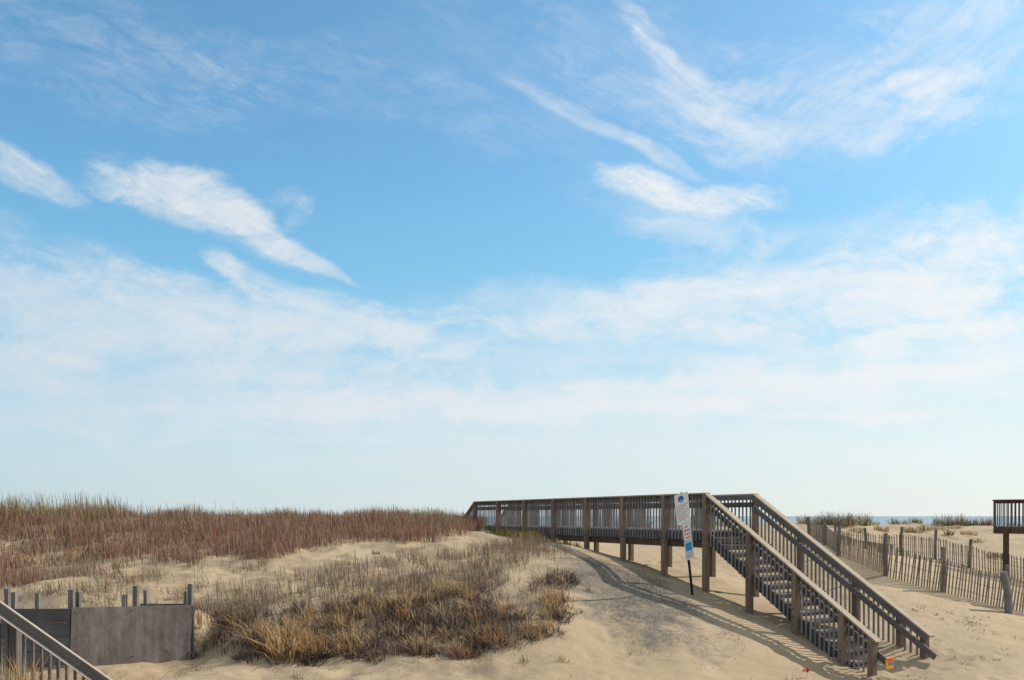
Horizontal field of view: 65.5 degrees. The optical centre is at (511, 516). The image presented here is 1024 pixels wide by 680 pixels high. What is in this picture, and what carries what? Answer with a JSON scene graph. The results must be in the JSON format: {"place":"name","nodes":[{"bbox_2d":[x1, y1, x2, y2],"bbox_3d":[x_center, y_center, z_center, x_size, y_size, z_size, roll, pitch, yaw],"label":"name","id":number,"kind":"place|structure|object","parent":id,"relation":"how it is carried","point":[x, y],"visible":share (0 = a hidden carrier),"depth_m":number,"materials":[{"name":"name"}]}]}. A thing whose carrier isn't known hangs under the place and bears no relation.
{"place":"outdoors","nodes":[
{"label":"outdoors","id":0,"kind":"place"},
{"bbox_2d":[0,548,267,660],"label":"sparse grass","id":1,"kind":"structure","parent":0,"point":[82,572],"depth_m":19.06,"materials":[{"name":"brown plant"}]},
{"bbox_2d":[0,517,1023,679],"bbox_3d":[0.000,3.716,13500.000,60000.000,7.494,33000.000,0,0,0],"label":"sand ground","id":2,"kind":"structure","parent":0,"point":[775,648],"depth_m":18.49,"materials":[{"name":"beige sand"}]},
{"bbox_2d":[0,498,32,508],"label":"grass tuft","id":3,"kind":"object","parent":2,"relation":"on","point":[1,507],"visible":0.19,"depth_m":30.37,"materials":[{"name":"brown plant"}]},
{"bbox_2d":[0,601,111,679],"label":"stair railing","id":4,"kind":"object","parent":2,"relation":"on","point":[22,628],"visible":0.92,"depth_m":11.48,"materials":[{"name":"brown wood"}]},
{"bbox_2d":[0,648,115,679],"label":"grass tussock","id":5,"kind":"object","parent":2,"relation":"on","point":[15,673],"depth_m":10.48,"materials":[{"name":"beige plant"}]},
{"bbox_2d":[1,584,193,667],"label":"bulkhead","id":6,"kind":"object","parent":2,"relation":"on","point":[135,632],"visible":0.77,"depth_m":15.78,"materials":[{"name":"grey wood"}]},
{"bbox_2d":[0,488,487,588],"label":"red brown grass","id":7,"kind":"structure","parent":2,"relation":"on","point":[276,527],"depth_m":25.88,"materials":[{"name":"brown plant"}]},
{"bbox_2d":[207,607,300,647],"bbox_3d":[-5.319,2.248,16.427,1.790,0.883,1.895,0,0,35],"label":"grass tussock","id":8,"kind":"object","parent":2,"relation":"on","point":[253,634],"depth_m":16.24,"materials":[{"name":"brown plant"}]},
{"bbox_2d":[240,611,332,659],"bbox_3d":[-4.506,2.361,16.093,2.677,0.975,2.562,0,0,19],"label":"grass tussock","id":9,"kind":"object","parent":2,"relation":"on","point":[287,630],"depth_m":15.83,"materials":[{"name":"beige plant"}]},
{"bbox_2d":[246,627,354,661],"bbox_3d":[-4.272,2.530,16.028,2.406,0.736,1.634,0,0,0],"label":"grass tussock","id":10,"kind":"object","parent":2,"relation":"on","point":[307,647],"depth_m":15.82,"materials":[{"name":"beige plant"}]},
{"bbox_2d":[318,620,380,653],"bbox_3d":[-3.219,2.453,16.229,1.653,0.729,1.922,0,0,0],"label":"grass tussock","id":11,"kind":"object","parent":2,"relation":"on","point":[357,640],"depth_m":16.05,"materials":[{"name":"beige plant"}]},
{"bbox_2d":[184,531,583,667],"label":"dry grass","id":12,"kind":"structure","parent":2,"relation":"on","point":[437,592],"depth_m":17.46,"materials":[{"name":"brown plant"}]},
{"bbox_2d":[390,632,440,657],"bbox_3d":[-1.917,2.567,15.809,1.257,0.513,1.528,0,0,0],"label":"grass tussock","id":13,"kind":"object","parent":2,"relation":"on","point":[424,651],"depth_m":15.82,"materials":[{"name":"beige plant"}]},
{"bbox_2d":[403,505,435,515],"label":"grass tuft","id":14,"kind":"object","parent":2,"relation":"on","point":[417,511],"visible":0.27,"depth_m":32.90,"materials":[{"name":"brown plant"}]},
{"bbox_2d":[437,642,487,659],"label":"grass tussock","id":15,"kind":"object","parent":2,"relation":"on","point":[462,654],"depth_m":15.68,"materials":[{"name":"brown plant"}]},
{"bbox_2d":[461,619,521,649],"bbox_3d":[-0.429,2.386,16.139,1.504,0.626,1.326,0,0,0],"label":"grass tussock","id":16,"kind":"object","parent":2,"relation":"on","point":[488,633],"depth_m":16.13,"materials":[{"name":"brown plant"}]},
{"bbox_2d":[488,528,502,534],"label":"dune shrub","id":17,"kind":"object","parent":2,"relation":"on","point":[494,532],"visible":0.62,"depth_m":29.53,"materials":[{"name":"green plant"}]},
{"bbox_2d":[496,528,521,536],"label":"dune shrub","id":18,"kind":"object","parent":2,"relation":"on","point":[504,532],"visible":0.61,"depth_m":29.08,"materials":[{"name":"green plant"}]},
{"bbox_2d":[507,532,525,539],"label":"dune shrub","id":19,"kind":"object","parent":2,"relation":"on","point":[516,535],"visible":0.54,"depth_m":28.49,"materials":[{"name":"green plant"}]},
{"bbox_2d":[517,656,532,664],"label":"sand weed","id":20,"kind":"object","parent":2,"relation":"on","point":[525,660],"visible":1,"depth_m":15.49,"materials":[{"name":"beige plant"}]},
{"bbox_2d":[513,615,548,641],"bbox_3d":[0.272,2.324,16.641,1.331,0.573,1.148,0,0,10],"label":"grass tussock","id":21,"kind":"object","parent":2,"relation":"on","point":[538,627],"depth_m":16.58,"materials":[{"name":"brown plant"}]},
{"bbox_2d":[520,529,545,539],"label":"dune shrub","id":22,"kind":"object","parent":2,"relation":"on","point":[530,533],"visible":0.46,"depth_m":28.40,"materials":[{"name":"green plant"}]},
{"bbox_2d":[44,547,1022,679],"bbox_3d":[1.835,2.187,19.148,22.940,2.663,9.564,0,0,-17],"label":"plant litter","id":23,"kind":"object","parent":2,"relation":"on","point":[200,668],"visible":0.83,"depth_m":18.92,"materials":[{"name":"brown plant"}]},
{"bbox_2d":[519,585,570,603],"bbox_3d":[0.881,1.787,18.285,1.616,0.556,1.545,0,0,-28],"label":"grass tussock","id":24,"kind":"object","parent":2,"relation":"on","point":[547,597],"depth_m":18.16,"materials":[{"name":"brown plant"}]},
{"bbox_2d":[556,655,570,662],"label":"sand weed","id":25,"kind":"object","parent":2,"relation":"on","point":[562,660],"visible":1,"depth_m":15.59,"materials":[{"name":"beige plant"}]},
{"bbox_2d":[554,538,582,546],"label":"dune shrub","id":26,"kind":"object","parent":2,"relation":"on","point":[570,542],"visible":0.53,"depth_m":27.30,"materials":[{"name":"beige plant"}]},
{"bbox_2d":[674,492,693,594],"bbox_3d":[4.424,0.867,20.045,0.237,2.948,1.272,0,0,35],"label":"beach sign","id":27,"kind":"object","parent":2,"relation":"on","point":[681,500],"visible":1,"depth_m":19.89,"materials":[{"name":"metal"}]},
{"bbox_2d":[466,493,936,676],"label":"boardwalk","id":28,"kind":"structure","parent":2,"relation":"on","point":[630,529],"depth_m":20.97,"materials":[{"name":"brown wood"}]},
{"bbox_2d":[802,668,808,677],"bbox_3d":[6.011,3.234,16.296,0.145,0.257,0.020,0,0,0],"label":"marker flag","id":29,"kind":"object","parent":2,"relation":"on","point":[806,670],"visible":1,"depth_m":16.29,"materials":[{"name":"red plastic"}]},
{"bbox_2d":[795,513,816,524],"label":"grass tuft","id":30,"kind":"object","parent":2,"relation":"on","point":[801,521],"visible":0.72,"depth_m":46.48,"materials":[{"name":"plant"}]},
{"bbox_2d":[803,515,830,524],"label":"grass tuft","id":31,"kind":"object","parent":2,"relation":"on","point":[817,521],"visible":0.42,"depth_m":46.66,"materials":[{"name":"green plant"}]},
{"bbox_2d":[812,514,833,524],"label":"grass tuft","id":32,"kind":"object","parent":2,"relation":"on","point":[828,523],"visible":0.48,"depth_m":47.29,"materials":[{"name":"green plant"}]},
{"bbox_2d":[818,510,848,524],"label":"grass tuft","id":33,"kind":"object","parent":2,"relation":"on","point":[838,515],"visible":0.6,"depth_m":47.19,"materials":[{"name":"plant"}]},
{"bbox_2d":[832,515,855,527],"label":"grass tuft","id":34,"kind":"object","parent":2,"relation":"on","point":[846,523],"visible":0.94,"depth_m":45.88,"materials":[{"name":"brown plant"}]},
{"bbox_2d":[837,511,864,524],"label":"grass tuft","id":35,"kind":"object","parent":2,"relation":"on","point":[850,519],"visible":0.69,"depth_m":46.31,"materials":[{"name":"plant"}]},
{"bbox_2d":[843,511,870,525],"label":"grass tuft","id":36,"kind":"object","parent":2,"relation":"on","point":[862,522],"visible":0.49,"depth_m":47.87,"materials":[{"name":"brown plant"}]},
{"bbox_2d":[847,526,866,532],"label":"grass tuft","id":37,"kind":"object","parent":2,"relation":"on","point":[859,528],"visible":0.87,"depth_m":43.90,"materials":[{"name":"beige plant"}]},
{"bbox_2d":[860,515,877,525],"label":"grass tuft","id":38,"kind":"object","parent":2,"relation":"on","point":[865,523],"visible":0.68,"depth_m":47.80,"materials":[{"name":"plant"}]},
{"bbox_2d":[873,525,889,531],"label":"grass tuft","id":39,"kind":"object","parent":2,"relation":"on","point":[882,530],"visible":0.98,"depth_m":44.92,"materials":[{"name":"beige plant"}]},
{"bbox_2d":[882,518,903,524],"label":"grass tuft","id":40,"kind":"object","parent":2,"relation":"on","point":[892,522],"visible":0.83,"depth_m":50.92,"materials":[{"name":"green plant"}]},
{"bbox_2d":[896,520,911,524],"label":"grass tuft","id":41,"kind":"object","parent":2,"relation":"on","point":[905,522],"visible":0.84,"depth_m":50.86,"materials":[{"name":"plant"}]},
{"bbox_2d":[903,526,917,532],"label":"grass tuft","id":42,"kind":"object","parent":2,"relation":"on","point":[906,530],"visible":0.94,"depth_m":44.90,"materials":[{"name":"plant"}]},
{"bbox_2d":[806,517,1023,612],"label":"sand fence","id":43,"kind":"object","parent":2,"relation":"on","point":[833,541],"visible":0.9,"depth_m":23.67,"materials":[{"name":"brown wood"}]},
{"bbox_2d":[907,517,923,523],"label":"grass tuft","id":44,"kind":"object","parent":2,"relation":"on","point":[917,521],"visible":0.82,"depth_m":50.94,"materials":[{"name":"plant"}]},
{"bbox_2d":[915,524,936,530],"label":"grass tuft","id":45,"kind":"object","parent":2,"relation":"on","point":[924,528],"visible":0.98,"depth_m":44.99,"materials":[{"name":"beige plant"}]},
{"bbox_2d":[834,523,1023,579],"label":"sand fence","id":46,"kind":"object","parent":2,"relation":"on","point":[970,549],"visible":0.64,"depth_m":34.29,"materials":[{"name":"brown wood"}]},
{"bbox_2d":[928,525,950,530],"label":"grass tuft","id":47,"kind":"object","parent":2,"relation":"on","point":[942,528],"visible":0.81,"depth_m":45.97,"materials":[{"name":"beige plant"}]},
{"bbox_2d":[931,513,951,526],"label":"grass tuft","id":48,"kind":"object","parent":2,"relation":"on","point":[939,521],"visible":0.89,"depth_m":48.87,"materials":[{"name":"plant"}]},
{"bbox_2d":[945,520,960,525],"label":"grass tuft","id":49,"kind":"object","parent":2,"relation":"on","point":[952,522],"visible":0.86,"depth_m":48.90,"materials":[{"name":"plant"}]},
{"bbox_2d":[948,524,963,528],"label":"grass tuft","id":50,"kind":"object","parent":2,"relation":"on","point":[953,526],"visible":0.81,"depth_m":47.01,"materials":[{"name":"beige plant"}]},
{"bbox_2d":[946,512,969,525],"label":"grass tuft","id":51,"kind":"object","parent":2,"relation":"on","point":[961,520],"visible":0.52,"depth_m":49.32,"materials":[{"name":"green plant"}]},
{"bbox_2d":[956,518,975,525],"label":"grass tuft","id":52,"kind":"object","parent":2,"relation":"on","point":[966,522],"visible":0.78,"depth_m":48.83,"materials":[{"name":"plant"}]},
{"bbox_2d":[959,529,978,535],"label":"grass tuft","id":53,"kind":"object","parent":2,"relation":"on","point":[968,533],"visible":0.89,"depth_m":43.99,"materials":[{"name":"beige plant"}]},
{"bbox_2d":[972,537,985,542],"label":"grass tuft","id":54,"kind":"object","parent":2,"relation":"on","point":[977,540],"visible":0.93,"depth_m":40.90,"materials":[{"name":"beige plant"}]},
{"bbox_2d":[972,516,992,525],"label":"grass tuft","id":55,"kind":"object","parent":2,"relation":"on","point":[986,523],"visible":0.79,"depth_m":48.33,"materials":[{"name":"brown plant"}]},
{"bbox_2d":[985,551,999,558],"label":"grass tuft","id":56,"kind":"object","parent":2,"relation":"on","point":[992,554],"visible":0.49,"depth_m":36.05,"materials":[{"name":"beige plant"}]},
{"bbox_2d":[1000,571,1012,613],"bbox_3d":[13.734,2.312,22.105,0.358,1.563,0.201,0,0,0],"label":"post stub","id":57,"kind":"object","parent":2,"relation":"on","point":[1008,600],"visible":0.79,"depth_m":22.03,"materials":[{"name":"grey wood"}]},
{"bbox_2d":[992,499,1023,570],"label":"boardwalk","id":58,"kind":"structure","parent":2,"relation":"on","point":[1006,530],"depth_m":30.22,"materials":[{"name":"brown wood"}]},
{"bbox_2d":[0,0,1023,515],"label":"sky","id":59,"kind":"structure","parent":0,"point":[336,255],"materials":[{"name":"blue"}]},
{"bbox_2d":[338,516,1021,526],"bbox_3d":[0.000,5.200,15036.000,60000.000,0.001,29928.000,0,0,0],"label":"sea","id":60,"kind":"structure","parent":0,"point":[926,520],"depth_m":1718.05,"materials":[{"name":"liquid"}]}
]}

